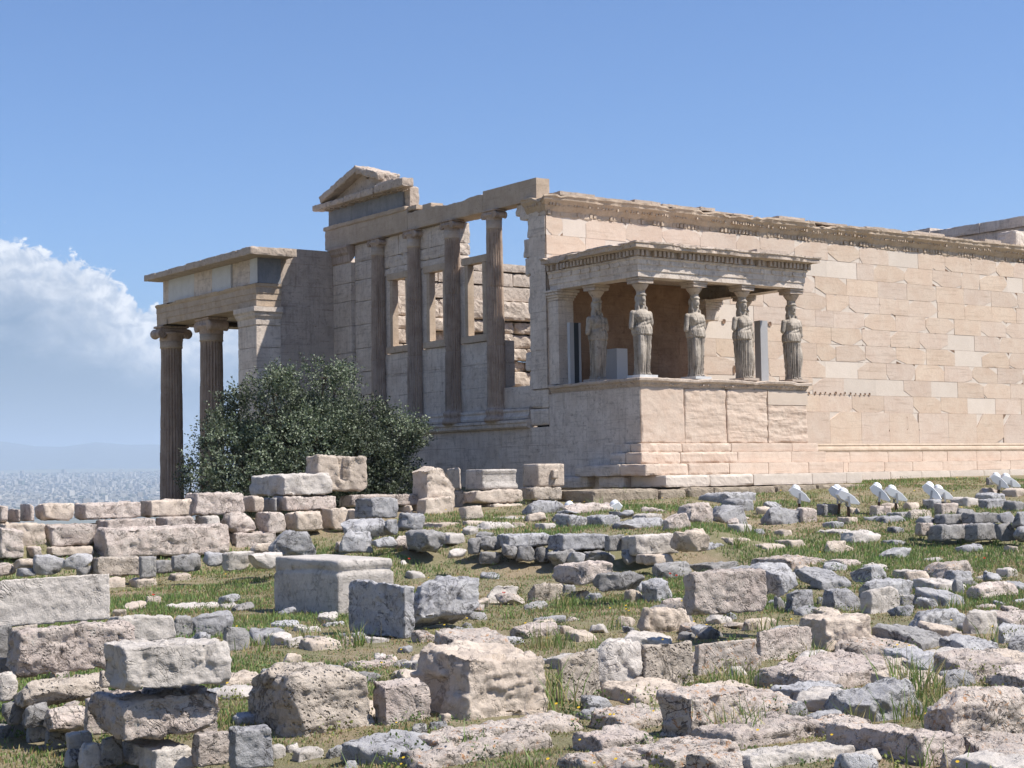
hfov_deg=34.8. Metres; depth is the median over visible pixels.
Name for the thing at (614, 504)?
floodlight
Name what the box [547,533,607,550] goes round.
stone block
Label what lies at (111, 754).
stone block
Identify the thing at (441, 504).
stone block
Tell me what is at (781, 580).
boulder
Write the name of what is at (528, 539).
stone block
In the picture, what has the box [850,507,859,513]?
rubble stone
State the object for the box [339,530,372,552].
boulder
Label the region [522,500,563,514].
boulder
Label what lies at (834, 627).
stone block
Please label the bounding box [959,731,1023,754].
stone slab
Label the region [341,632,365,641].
rubble stone
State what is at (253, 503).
stone block
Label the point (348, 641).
rubble stone
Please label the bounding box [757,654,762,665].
stone slab
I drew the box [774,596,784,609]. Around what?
rubble stone
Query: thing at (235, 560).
boulder
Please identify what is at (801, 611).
rubble stone
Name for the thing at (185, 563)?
boulder
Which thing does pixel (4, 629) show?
stone block
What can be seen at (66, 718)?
boulder
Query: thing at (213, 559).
rubble stone
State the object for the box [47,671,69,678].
rubble stone
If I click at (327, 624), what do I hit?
stone slab
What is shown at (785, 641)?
stone block
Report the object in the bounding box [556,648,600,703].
stone block
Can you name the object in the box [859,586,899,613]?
stone block
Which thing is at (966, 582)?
rubble stone
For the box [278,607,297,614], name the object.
rubble stone
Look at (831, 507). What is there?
stone block
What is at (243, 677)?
stone slab
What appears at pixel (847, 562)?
stone slab
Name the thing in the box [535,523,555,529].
stone slab
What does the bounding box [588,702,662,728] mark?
stone slab
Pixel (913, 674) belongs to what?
tall grass
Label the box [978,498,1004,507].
stone block
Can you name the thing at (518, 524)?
rubble stone
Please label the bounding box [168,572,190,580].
stone slab
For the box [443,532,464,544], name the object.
stone slab
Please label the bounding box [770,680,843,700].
stone slab
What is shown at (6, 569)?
rubble stone
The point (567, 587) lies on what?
rubble stone
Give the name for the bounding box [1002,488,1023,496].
stone slab
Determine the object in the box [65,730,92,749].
rubble stone
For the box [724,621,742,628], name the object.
rubble stone
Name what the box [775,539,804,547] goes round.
stone slab
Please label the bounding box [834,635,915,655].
stone slab
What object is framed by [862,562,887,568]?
stone slab
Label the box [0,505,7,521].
stone block
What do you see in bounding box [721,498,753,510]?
stone slab
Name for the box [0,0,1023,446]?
sky
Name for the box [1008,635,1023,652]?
boulder
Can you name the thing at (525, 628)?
boulder
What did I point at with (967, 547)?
rubble stone
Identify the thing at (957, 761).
wildflowers
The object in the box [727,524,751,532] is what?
stone slab
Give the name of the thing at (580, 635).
stone slab
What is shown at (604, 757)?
stone slab
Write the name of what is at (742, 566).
rubble stone
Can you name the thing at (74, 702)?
rubble stone
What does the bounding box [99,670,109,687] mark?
stone block
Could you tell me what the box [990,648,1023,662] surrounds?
stone slab
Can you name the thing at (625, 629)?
rubble stone
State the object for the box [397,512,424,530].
boulder
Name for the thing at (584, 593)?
rubble stone
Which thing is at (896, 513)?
stone slab
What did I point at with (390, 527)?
rubble stone
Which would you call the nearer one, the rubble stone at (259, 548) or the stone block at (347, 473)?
the rubble stone at (259, 548)
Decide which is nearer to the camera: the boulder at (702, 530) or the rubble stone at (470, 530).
the boulder at (702, 530)
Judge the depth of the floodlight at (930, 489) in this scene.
34.08 m
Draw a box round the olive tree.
[172,352,438,518]
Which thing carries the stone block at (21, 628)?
on the ground at (504, 565)
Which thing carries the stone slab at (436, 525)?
on the ground at (504, 565)
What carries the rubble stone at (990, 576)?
on the ground at (504, 565)
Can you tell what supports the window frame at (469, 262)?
in the temple
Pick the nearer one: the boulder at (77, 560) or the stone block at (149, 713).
the stone block at (149, 713)
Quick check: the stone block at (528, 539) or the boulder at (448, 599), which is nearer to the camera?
the boulder at (448, 599)
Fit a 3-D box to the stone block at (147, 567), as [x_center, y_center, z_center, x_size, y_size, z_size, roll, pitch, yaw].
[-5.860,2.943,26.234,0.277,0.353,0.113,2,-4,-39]
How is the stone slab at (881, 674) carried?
on the ground at (504, 565)
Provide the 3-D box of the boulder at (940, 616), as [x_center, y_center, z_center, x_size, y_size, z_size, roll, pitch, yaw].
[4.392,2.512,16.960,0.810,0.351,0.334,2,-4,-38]
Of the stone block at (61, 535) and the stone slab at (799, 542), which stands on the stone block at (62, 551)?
the stone block at (61, 535)
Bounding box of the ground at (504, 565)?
[0,475,1023,767]
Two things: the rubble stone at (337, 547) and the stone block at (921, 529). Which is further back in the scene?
the rubble stone at (337, 547)
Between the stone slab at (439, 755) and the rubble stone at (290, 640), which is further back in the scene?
the rubble stone at (290, 640)
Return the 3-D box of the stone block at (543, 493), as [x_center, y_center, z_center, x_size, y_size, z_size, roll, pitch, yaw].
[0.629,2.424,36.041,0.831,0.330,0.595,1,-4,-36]
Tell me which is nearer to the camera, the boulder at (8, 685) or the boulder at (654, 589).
the boulder at (8, 685)
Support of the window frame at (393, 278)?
in the temple
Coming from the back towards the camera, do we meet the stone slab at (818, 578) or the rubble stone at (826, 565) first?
the rubble stone at (826, 565)
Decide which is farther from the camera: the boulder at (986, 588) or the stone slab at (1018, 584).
the stone slab at (1018, 584)
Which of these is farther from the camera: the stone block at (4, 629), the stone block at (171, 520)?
the stone block at (171, 520)
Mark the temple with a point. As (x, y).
(894, 353)
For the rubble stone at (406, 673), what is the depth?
13.18 m
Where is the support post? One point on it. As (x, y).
(761, 351)
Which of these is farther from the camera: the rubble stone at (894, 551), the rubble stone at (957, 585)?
the rubble stone at (894, 551)
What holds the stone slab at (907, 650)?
on the ground at (504, 565)
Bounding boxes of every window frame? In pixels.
[386,270,406,353]
[423,263,444,348]
[461,254,486,343]
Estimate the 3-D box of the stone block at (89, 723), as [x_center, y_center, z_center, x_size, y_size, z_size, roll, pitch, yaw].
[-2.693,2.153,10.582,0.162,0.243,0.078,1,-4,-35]
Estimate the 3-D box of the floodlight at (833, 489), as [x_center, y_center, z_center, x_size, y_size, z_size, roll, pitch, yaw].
[6.625,2.412,32.999,0.439,0.766,0.300,3,-1,26]
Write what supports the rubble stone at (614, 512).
on the ground at (504, 565)
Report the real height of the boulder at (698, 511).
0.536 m
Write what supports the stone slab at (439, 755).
on the ground at (504, 565)
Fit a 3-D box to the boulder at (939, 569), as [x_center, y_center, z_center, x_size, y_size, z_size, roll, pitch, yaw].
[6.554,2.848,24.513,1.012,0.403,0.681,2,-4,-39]
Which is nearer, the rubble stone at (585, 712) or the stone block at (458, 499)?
the rubble stone at (585, 712)
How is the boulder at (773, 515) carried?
on the ground at (504, 565)
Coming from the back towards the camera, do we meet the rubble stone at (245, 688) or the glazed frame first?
the glazed frame
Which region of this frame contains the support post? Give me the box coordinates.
[754,320,768,380]
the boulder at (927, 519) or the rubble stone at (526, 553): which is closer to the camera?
the rubble stone at (526, 553)
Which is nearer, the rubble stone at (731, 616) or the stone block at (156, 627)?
the stone block at (156, 627)
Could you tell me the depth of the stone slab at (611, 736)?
9.80 m
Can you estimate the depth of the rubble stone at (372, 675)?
13.11 m
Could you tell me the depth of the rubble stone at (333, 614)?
18.32 m
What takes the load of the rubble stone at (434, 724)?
on the ground at (504, 565)
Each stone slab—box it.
[109,576,124,587]
[129,577,156,587]
[165,602,218,609]
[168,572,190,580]
[217,670,257,686]
[220,602,236,608]
[232,711,254,724]
[249,627,284,644]
[298,636,341,650]
[300,626,320,632]
[322,621,344,626]
[340,729,433,765]
[344,659,396,669]
[397,729,552,767]
[411,630,434,642]
[418,710,582,746]
[423,522,456,527]
[434,627,509,644]
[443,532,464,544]
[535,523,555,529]
[547,653,573,668]
[552,560,612,585]
[555,513,586,526]
[556,746,642,767]
[565,629,596,641]
[572,723,653,751]
[586,514,619,525]
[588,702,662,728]
[600,677,688,704]
[624,630,671,644]
[626,735,739,767]
[632,513,661,518]
[636,553,672,564]
[689,561,738,571]
[690,711,815,748]
[697,679,753,687]
[699,491,755,502]
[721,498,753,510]
[721,537,749,544]
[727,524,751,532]
[736,741,854,767]
[744,688,797,716]
[750,554,826,568]
[753,543,785,549]
[754,649,904,689]
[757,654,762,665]
[769,625,798,629]
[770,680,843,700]
[774,529,791,535]
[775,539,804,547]
[795,566,850,589]
[795,650,853,659]
[796,685,843,711]
[807,709,841,718]
[808,713,871,737]
[812,606,839,613]
[817,529,849,534]
[822,521,843,527]
[826,559,860,565]
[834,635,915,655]
[837,517,857,523]
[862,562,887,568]
[863,515,905,522]
[870,667,945,689]
[871,623,940,649]
[881,540,904,544]
[883,646,934,659]
[886,512,906,516]
[887,526,903,532]
[892,569,922,578]
[901,655,933,670]
[913,578,966,589]
[915,587,964,605]
[918,621,961,636]
[922,498,940,508]
[928,647,963,652]
[933,648,1014,681]
[939,633,998,649]
[950,497,978,505]
[951,748,1023,767]
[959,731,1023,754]
[975,492,1005,500]
[985,664,1023,687]
[986,609,1023,625]
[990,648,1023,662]
[996,567,1017,576]
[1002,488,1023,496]
[1002,500,1023,510]
[1007,581,1023,588]
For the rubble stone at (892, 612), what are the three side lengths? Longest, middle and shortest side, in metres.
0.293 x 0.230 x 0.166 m
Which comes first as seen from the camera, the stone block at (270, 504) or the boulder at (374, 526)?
the boulder at (374, 526)
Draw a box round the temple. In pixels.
[144,165,1023,518]
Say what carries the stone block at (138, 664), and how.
on the stone block at (149, 713)
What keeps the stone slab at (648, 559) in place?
on the ground at (504, 565)
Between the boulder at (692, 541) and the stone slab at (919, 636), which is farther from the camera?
the boulder at (692, 541)
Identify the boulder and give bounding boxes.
[0,671,17,701]
[12,672,108,708]
[33,554,64,574]
[43,705,84,732]
[62,553,92,569]
[171,553,200,572]
[192,610,233,635]
[220,511,255,532]
[222,551,253,570]
[223,627,249,650]
[268,530,315,555]
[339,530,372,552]
[340,518,386,536]
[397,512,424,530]
[405,529,444,552]
[414,575,479,627]
[477,521,514,529]
[486,585,517,602]
[509,621,559,638]
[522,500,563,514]
[527,582,564,601]
[562,502,612,513]
[592,570,644,591]
[596,638,642,690]
[612,517,662,528]
[636,607,690,632]
[641,578,671,601]
[652,561,691,578]
[662,513,690,530]
[669,530,709,551]
[677,502,712,523]
[691,528,705,533]
[708,542,723,549]
[713,504,747,523]
[741,617,776,630]
[746,562,797,596]
[760,506,800,524]
[785,589,813,611]
[787,701,807,715]
[822,587,859,611]
[823,677,922,721]
[824,540,845,552]
[840,529,880,543]
[850,565,886,581]
[859,578,913,595]
[904,509,931,519]
[908,608,965,627]
[915,516,933,523]
[923,560,973,577]
[923,685,1023,733]
[935,669,975,687]
[962,609,997,633]
[966,581,1017,599]
[979,487,996,492]
[993,622,1023,643]
[996,522,1015,540]
[997,512,1013,523]
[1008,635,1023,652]
[1012,511,1023,527]
[1013,526,1023,541]
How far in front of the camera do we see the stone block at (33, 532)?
28.72 m
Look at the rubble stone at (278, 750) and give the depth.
10.28 m
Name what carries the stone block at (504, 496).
on the stone block at (498, 504)
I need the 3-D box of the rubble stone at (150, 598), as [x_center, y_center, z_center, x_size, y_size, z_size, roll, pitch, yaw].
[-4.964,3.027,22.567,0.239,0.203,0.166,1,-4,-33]
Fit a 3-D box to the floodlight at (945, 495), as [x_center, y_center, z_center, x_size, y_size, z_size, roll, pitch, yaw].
[9.233,2.427,35.002,0.439,0.567,0.300,-7,-3,-6]
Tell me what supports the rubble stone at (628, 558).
on the ground at (504, 565)
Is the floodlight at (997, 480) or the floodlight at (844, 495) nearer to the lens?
the floodlight at (844, 495)
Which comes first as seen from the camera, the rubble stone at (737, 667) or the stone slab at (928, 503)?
the rubble stone at (737, 667)
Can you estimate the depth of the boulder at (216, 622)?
17.68 m
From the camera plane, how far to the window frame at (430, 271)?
45.53 m
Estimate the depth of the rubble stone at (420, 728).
10.68 m
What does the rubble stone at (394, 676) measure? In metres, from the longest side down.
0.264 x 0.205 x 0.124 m
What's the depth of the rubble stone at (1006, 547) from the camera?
27.18 m
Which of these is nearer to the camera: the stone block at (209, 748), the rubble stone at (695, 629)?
the stone block at (209, 748)
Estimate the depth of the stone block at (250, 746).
9.67 m
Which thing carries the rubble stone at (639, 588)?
on the ground at (504, 565)
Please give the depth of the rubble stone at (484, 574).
26.30 m
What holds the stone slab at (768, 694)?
on the ground at (504, 565)
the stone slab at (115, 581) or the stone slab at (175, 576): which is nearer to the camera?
the stone slab at (115, 581)
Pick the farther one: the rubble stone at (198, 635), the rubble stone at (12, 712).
the rubble stone at (198, 635)
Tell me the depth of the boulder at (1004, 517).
28.30 m
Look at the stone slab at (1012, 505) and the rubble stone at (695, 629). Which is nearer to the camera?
the rubble stone at (695, 629)
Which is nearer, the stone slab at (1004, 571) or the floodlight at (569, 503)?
the stone slab at (1004, 571)
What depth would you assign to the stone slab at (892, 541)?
28.41 m
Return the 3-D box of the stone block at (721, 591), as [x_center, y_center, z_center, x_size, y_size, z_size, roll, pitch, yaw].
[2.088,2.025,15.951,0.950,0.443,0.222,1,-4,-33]
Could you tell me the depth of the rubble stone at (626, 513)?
30.72 m
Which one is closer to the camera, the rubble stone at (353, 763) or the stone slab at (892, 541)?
the rubble stone at (353, 763)
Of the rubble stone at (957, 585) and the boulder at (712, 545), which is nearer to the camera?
the rubble stone at (957, 585)
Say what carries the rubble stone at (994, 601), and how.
on the ground at (504, 565)
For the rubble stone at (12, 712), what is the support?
on the ground at (504, 565)
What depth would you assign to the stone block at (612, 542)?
27.30 m
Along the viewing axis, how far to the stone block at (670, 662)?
12.63 m
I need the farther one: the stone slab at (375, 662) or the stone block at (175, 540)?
the stone block at (175, 540)
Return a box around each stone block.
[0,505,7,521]
[0,522,46,545]
[0,527,23,558]
[0,574,109,626]
[0,624,10,657]
[0,657,9,672]
[0,722,25,737]
[5,619,135,675]
[8,509,19,521]
[8,624,37,677]
[20,504,34,520]
[26,546,41,556]
[26,727,46,742]
[34,503,73,520]
[44,523,96,546]
[44,730,69,749]
[47,545,93,556]
[74,501,140,519]
[83,698,108,734]
[88,685,219,740]
[90,555,138,576]
[94,523,229,556]
[95,518,155,530]
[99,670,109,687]
[99,736,122,766]
[103,637,231,690]
[109,614,175,640]
[122,738,196,767]
[138,556,156,578]
[140,498,194,517]
[155,516,194,525]
[185,491,244,515]
[191,730,229,766]
[195,515,219,523]
[228,724,273,767]
[229,531,275,547]
[243,496,263,511]
[248,661,374,736]
[249,472,332,496]
[255,511,285,532]
[262,498,276,511]
[273,495,335,511]
[274,554,393,613]
[284,511,323,530]
[305,454,366,491]
[320,507,348,530]
[339,493,417,506]
[348,509,355,518]
[348,579,414,638]
[354,497,398,518]
[373,677,430,724]
[410,640,548,720]
[412,466,454,509]
[416,496,453,513]
[446,468,460,489]
[454,490,463,506]
[458,505,482,519]
[462,520,482,525]
[463,489,522,503]
[466,469,517,489]
[479,503,521,506]
[497,532,548,546]
[520,486,561,500]
[523,464,563,486]
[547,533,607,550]
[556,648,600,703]
[604,534,623,551]
[620,533,678,555]
[640,640,693,684]
[656,683,748,736]
[683,567,766,615]
[693,639,758,675]
[756,625,812,660]
[796,507,816,522]
[799,610,871,649]
[816,503,840,515]
[825,722,966,766]
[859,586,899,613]
[869,505,890,515]
[915,523,932,535]
[927,524,964,540]
[934,503,958,513]
[934,514,962,524]
[961,512,998,523]
[964,522,998,541]
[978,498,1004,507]
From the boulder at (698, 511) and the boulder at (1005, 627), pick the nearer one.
the boulder at (1005, 627)
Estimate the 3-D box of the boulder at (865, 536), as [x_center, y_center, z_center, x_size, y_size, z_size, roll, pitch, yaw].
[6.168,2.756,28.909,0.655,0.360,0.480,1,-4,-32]
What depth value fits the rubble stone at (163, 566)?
26.50 m
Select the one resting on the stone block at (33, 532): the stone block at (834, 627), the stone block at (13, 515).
the stone block at (13, 515)
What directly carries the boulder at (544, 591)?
on the ground at (504, 565)
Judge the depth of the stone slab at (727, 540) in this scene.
28.11 m
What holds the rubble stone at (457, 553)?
on the ground at (504, 565)
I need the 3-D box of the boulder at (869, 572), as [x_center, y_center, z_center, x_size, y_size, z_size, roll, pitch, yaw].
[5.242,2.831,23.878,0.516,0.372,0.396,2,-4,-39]
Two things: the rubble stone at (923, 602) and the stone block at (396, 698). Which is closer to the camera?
the stone block at (396, 698)
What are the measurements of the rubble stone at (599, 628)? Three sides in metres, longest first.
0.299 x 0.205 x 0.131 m
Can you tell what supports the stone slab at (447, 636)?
on the ground at (504, 565)
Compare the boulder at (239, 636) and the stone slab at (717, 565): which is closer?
the boulder at (239, 636)
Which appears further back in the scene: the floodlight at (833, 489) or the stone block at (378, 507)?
the floodlight at (833, 489)
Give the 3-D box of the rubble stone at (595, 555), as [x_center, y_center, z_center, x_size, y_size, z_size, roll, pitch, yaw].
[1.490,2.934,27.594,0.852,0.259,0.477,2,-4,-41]
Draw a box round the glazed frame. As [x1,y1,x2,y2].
[567,322,581,382]
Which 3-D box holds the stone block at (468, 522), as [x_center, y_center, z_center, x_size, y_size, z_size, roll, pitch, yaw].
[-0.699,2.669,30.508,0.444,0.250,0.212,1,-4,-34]
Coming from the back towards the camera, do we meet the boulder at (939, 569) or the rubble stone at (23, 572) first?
the rubble stone at (23, 572)
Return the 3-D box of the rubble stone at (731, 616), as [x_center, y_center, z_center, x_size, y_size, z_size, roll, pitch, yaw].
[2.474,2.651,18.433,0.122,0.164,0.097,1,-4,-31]
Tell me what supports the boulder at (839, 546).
on the ground at (504, 565)
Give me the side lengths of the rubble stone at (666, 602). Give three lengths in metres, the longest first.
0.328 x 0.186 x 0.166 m
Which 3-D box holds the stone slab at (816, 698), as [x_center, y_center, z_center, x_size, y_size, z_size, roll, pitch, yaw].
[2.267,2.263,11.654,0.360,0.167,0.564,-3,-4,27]
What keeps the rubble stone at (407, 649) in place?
on the ground at (504, 565)
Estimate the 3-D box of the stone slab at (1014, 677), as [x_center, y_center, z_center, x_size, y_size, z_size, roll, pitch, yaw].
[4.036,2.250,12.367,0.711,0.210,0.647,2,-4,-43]
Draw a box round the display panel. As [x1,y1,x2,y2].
[606,348,627,378]
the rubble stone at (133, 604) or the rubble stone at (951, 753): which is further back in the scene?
the rubble stone at (133, 604)
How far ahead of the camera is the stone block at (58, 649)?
11.21 m
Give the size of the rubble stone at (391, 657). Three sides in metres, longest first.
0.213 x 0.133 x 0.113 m
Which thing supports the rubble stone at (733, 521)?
on the ground at (504, 565)
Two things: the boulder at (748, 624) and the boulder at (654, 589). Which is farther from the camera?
the boulder at (654, 589)
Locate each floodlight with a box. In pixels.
[563,501,573,507]
[610,500,621,510]
[788,484,810,506]
[828,484,847,514]
[835,487,859,516]
[870,482,890,505]
[884,485,906,510]
[922,481,941,499]
[934,484,952,502]
[989,472,1008,493]
[1000,473,1020,487]
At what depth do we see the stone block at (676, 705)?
10.27 m
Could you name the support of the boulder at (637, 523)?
on the ground at (504, 565)
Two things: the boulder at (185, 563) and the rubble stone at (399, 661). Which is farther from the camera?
the boulder at (185, 563)
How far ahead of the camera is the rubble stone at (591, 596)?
21.42 m
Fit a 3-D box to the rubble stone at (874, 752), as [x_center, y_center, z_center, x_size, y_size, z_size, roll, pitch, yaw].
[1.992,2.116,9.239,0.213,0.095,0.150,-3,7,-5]
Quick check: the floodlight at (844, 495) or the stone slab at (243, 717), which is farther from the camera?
the floodlight at (844, 495)
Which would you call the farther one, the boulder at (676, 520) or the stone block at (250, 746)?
the boulder at (676, 520)
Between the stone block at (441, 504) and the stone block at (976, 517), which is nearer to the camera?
the stone block at (976, 517)
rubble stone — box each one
[0,562,15,575]
[1,701,24,724]
[13,558,32,568]
[16,568,35,576]
[22,701,48,728]
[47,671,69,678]
[63,700,79,705]
[64,749,79,767]
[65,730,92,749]
[76,565,92,575]
[78,742,107,767]
[112,609,125,615]
[125,600,146,610]
[146,596,160,602]
[156,560,172,573]
[174,615,192,637]
[192,632,210,638]
[199,722,217,732]
[203,551,222,566]
[207,687,218,691]
[214,684,251,699]
[217,594,239,603]
[231,602,253,610]
[248,552,282,568]
[250,543,270,553]
[267,631,291,644]
[270,620,298,626]
[272,744,285,759]
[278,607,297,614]
[283,636,302,647]
[283,653,301,662]
[285,743,298,752]
[292,746,323,762]
[293,624,306,630]
[317,611,337,622]
[325,745,341,758]
[335,542,339,551]
[339,636,353,644]
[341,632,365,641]
[344,760,359,767]
[359,671,380,682]
[365,636,388,642]
[369,700,374,716]
[371,536,396,547]
[373,653,385,659]
[376,654,397,660]
[384,519,397,535]
[390,668,405,678]
[392,659,407,666]
[395,535,407,549]
[396,669,415,678]
[397,645,412,652]
[398,505,412,512]
[400,660,417,667]
[405,570,424,578]
[410,654,419,660]
[411,662,417,669]
[412,723,426,732]
[429,721,447,729]
[438,713,451,721]
[448,548,466,558]
[462,526,477,534]
[462,622,472,627]
[466,611,486,619]
[467,537,481,554]
[475,531,493,537]
[475,604,484,611]
[478,551,500,564]
[478,597,489,606]
[480,536,501,550]
[480,572,499,578]
[494,593,524,604]
[501,544,517,558]
[507,636,523,644]
[512,522,525,526]
[516,546,535,561]
[523,600,547,609]
[525,512,546,521]
[533,615,565,622]
[534,618,555,622]
[535,546,549,562]
[547,549,574,565]
[556,510,576,514]
[560,625,573,633]
[565,584,575,592]
[566,617,578,620]
[567,552,584,562]
[567,590,588,598]
[575,707,602,719]
[580,695,611,708]
[583,550,614,561]
[585,593,601,600]
[589,624,608,632]
[608,757,648,767]
[609,511,623,518]
[615,616,634,626]
[619,510,633,517]
[621,549,635,564]
[622,626,633,632]
[623,589,642,601]
[634,581,642,591]
[641,507,664,511]
[650,604,665,607]
[661,598,681,604]
[665,599,684,609]
[677,631,694,640]
[678,621,696,632]
[685,751,743,767]
[691,624,711,635]
[698,626,722,638]
[706,615,732,623]
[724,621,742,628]
[726,518,738,523]
[727,612,736,619]
[728,666,746,675]
[729,565,748,568]
[735,686,755,689]
[754,529,764,534]
[755,506,769,513]
[763,501,781,507]
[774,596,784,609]
[793,565,808,571]
[793,605,816,615]
[817,597,822,605]
[823,562,846,570]
[834,753,878,767]
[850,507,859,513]
[850,748,881,760]
[879,547,910,557]
[881,503,898,508]
[887,605,913,615]
[895,657,906,662]
[900,594,915,605]
[903,502,918,509]
[904,571,929,580]
[914,597,937,608]
[925,557,942,560]
[940,748,959,767]
[944,570,972,579]
[951,579,976,584]
[952,579,963,592]
[955,543,983,551]
[956,508,973,513]
[957,623,962,630]
[977,604,995,607]
[982,571,1001,581]
[986,477,993,484]
[993,600,1003,605]
[1000,605,1019,610]
[1004,545,1018,551]
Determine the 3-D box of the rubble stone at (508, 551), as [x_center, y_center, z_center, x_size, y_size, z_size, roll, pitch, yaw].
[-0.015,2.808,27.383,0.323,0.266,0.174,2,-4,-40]
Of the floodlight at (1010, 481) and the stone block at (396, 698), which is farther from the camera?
the floodlight at (1010, 481)
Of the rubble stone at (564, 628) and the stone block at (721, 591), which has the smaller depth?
the stone block at (721, 591)
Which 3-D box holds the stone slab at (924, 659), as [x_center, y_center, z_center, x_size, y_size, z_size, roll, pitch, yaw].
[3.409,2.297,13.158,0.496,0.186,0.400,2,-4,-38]
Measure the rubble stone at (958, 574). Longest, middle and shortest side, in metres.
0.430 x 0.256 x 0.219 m
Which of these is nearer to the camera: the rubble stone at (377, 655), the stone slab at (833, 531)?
the rubble stone at (377, 655)
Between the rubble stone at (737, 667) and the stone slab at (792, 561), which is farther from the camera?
the stone slab at (792, 561)
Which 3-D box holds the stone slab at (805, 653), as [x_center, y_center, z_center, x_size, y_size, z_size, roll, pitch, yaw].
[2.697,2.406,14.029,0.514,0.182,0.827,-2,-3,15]
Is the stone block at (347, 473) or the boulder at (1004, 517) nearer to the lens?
the boulder at (1004, 517)
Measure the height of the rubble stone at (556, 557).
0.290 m
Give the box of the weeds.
[0,476,1023,767]
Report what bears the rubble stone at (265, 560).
on the ground at (504, 565)
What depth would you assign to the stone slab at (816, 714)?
10.63 m
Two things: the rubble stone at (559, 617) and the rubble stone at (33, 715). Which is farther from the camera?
the rubble stone at (559, 617)
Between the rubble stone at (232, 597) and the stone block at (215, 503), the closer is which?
the rubble stone at (232, 597)
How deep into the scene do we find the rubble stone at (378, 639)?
16.39 m
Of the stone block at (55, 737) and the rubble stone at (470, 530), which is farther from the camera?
the rubble stone at (470, 530)
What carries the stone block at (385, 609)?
on the ground at (504, 565)
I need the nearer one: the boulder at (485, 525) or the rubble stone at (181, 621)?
the rubble stone at (181, 621)
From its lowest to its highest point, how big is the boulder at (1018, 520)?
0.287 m
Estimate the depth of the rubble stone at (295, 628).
17.74 m
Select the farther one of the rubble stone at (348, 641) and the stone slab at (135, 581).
the stone slab at (135, 581)
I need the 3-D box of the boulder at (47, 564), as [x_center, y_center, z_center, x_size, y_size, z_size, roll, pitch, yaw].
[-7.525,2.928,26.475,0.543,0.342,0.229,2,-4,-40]
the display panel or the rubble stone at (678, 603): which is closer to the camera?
the rubble stone at (678, 603)
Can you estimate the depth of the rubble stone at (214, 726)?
10.37 m
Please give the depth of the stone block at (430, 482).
33.99 m
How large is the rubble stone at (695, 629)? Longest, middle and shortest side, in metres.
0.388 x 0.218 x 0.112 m
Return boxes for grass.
[0,476,1023,767]
[25,488,1006,767]
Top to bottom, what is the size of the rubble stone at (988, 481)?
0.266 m
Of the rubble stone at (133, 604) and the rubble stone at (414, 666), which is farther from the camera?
the rubble stone at (133, 604)
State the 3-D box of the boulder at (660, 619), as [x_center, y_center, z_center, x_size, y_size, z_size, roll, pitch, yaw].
[1.593,2.535,17.199,0.701,0.398,0.319,2,-4,-37]
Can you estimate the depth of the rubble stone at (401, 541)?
28.30 m
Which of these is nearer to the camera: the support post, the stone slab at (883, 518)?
the stone slab at (883, 518)
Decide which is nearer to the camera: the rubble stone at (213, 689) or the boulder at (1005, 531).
the rubble stone at (213, 689)
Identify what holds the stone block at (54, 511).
on the stone block at (61, 535)
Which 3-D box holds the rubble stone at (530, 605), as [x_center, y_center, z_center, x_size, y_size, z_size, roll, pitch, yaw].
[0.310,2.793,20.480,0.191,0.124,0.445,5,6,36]
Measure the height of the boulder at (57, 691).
0.201 m
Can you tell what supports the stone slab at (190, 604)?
on the ground at (504, 565)
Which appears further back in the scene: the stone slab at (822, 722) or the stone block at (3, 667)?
the stone block at (3, 667)
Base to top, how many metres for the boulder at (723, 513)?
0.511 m
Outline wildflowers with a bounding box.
[226,477,992,763]
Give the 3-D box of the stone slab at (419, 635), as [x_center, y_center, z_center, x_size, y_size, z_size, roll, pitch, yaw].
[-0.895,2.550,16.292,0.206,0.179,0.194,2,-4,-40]
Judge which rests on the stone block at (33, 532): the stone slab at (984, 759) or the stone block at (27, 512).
the stone block at (27, 512)
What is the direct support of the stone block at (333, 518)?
on the ground at (504, 565)
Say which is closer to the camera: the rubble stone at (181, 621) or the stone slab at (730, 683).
the stone slab at (730, 683)
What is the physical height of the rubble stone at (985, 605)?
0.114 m
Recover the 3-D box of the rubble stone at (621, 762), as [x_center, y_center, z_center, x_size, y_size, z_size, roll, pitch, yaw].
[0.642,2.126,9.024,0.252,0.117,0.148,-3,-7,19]
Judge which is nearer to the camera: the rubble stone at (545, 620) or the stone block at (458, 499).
the rubble stone at (545, 620)
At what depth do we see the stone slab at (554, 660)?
14.12 m
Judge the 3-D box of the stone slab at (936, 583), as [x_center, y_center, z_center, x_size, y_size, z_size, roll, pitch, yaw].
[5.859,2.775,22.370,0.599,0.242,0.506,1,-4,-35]
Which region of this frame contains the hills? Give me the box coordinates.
[0,441,232,469]
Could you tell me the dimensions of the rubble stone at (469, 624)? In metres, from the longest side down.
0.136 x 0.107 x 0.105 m
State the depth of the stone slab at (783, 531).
29.60 m
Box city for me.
[0,469,235,518]
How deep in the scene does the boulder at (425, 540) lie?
27.52 m
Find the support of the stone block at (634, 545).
on the ground at (504, 565)
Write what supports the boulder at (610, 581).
on the ground at (504, 565)
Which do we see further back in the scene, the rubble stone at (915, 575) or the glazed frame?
the glazed frame

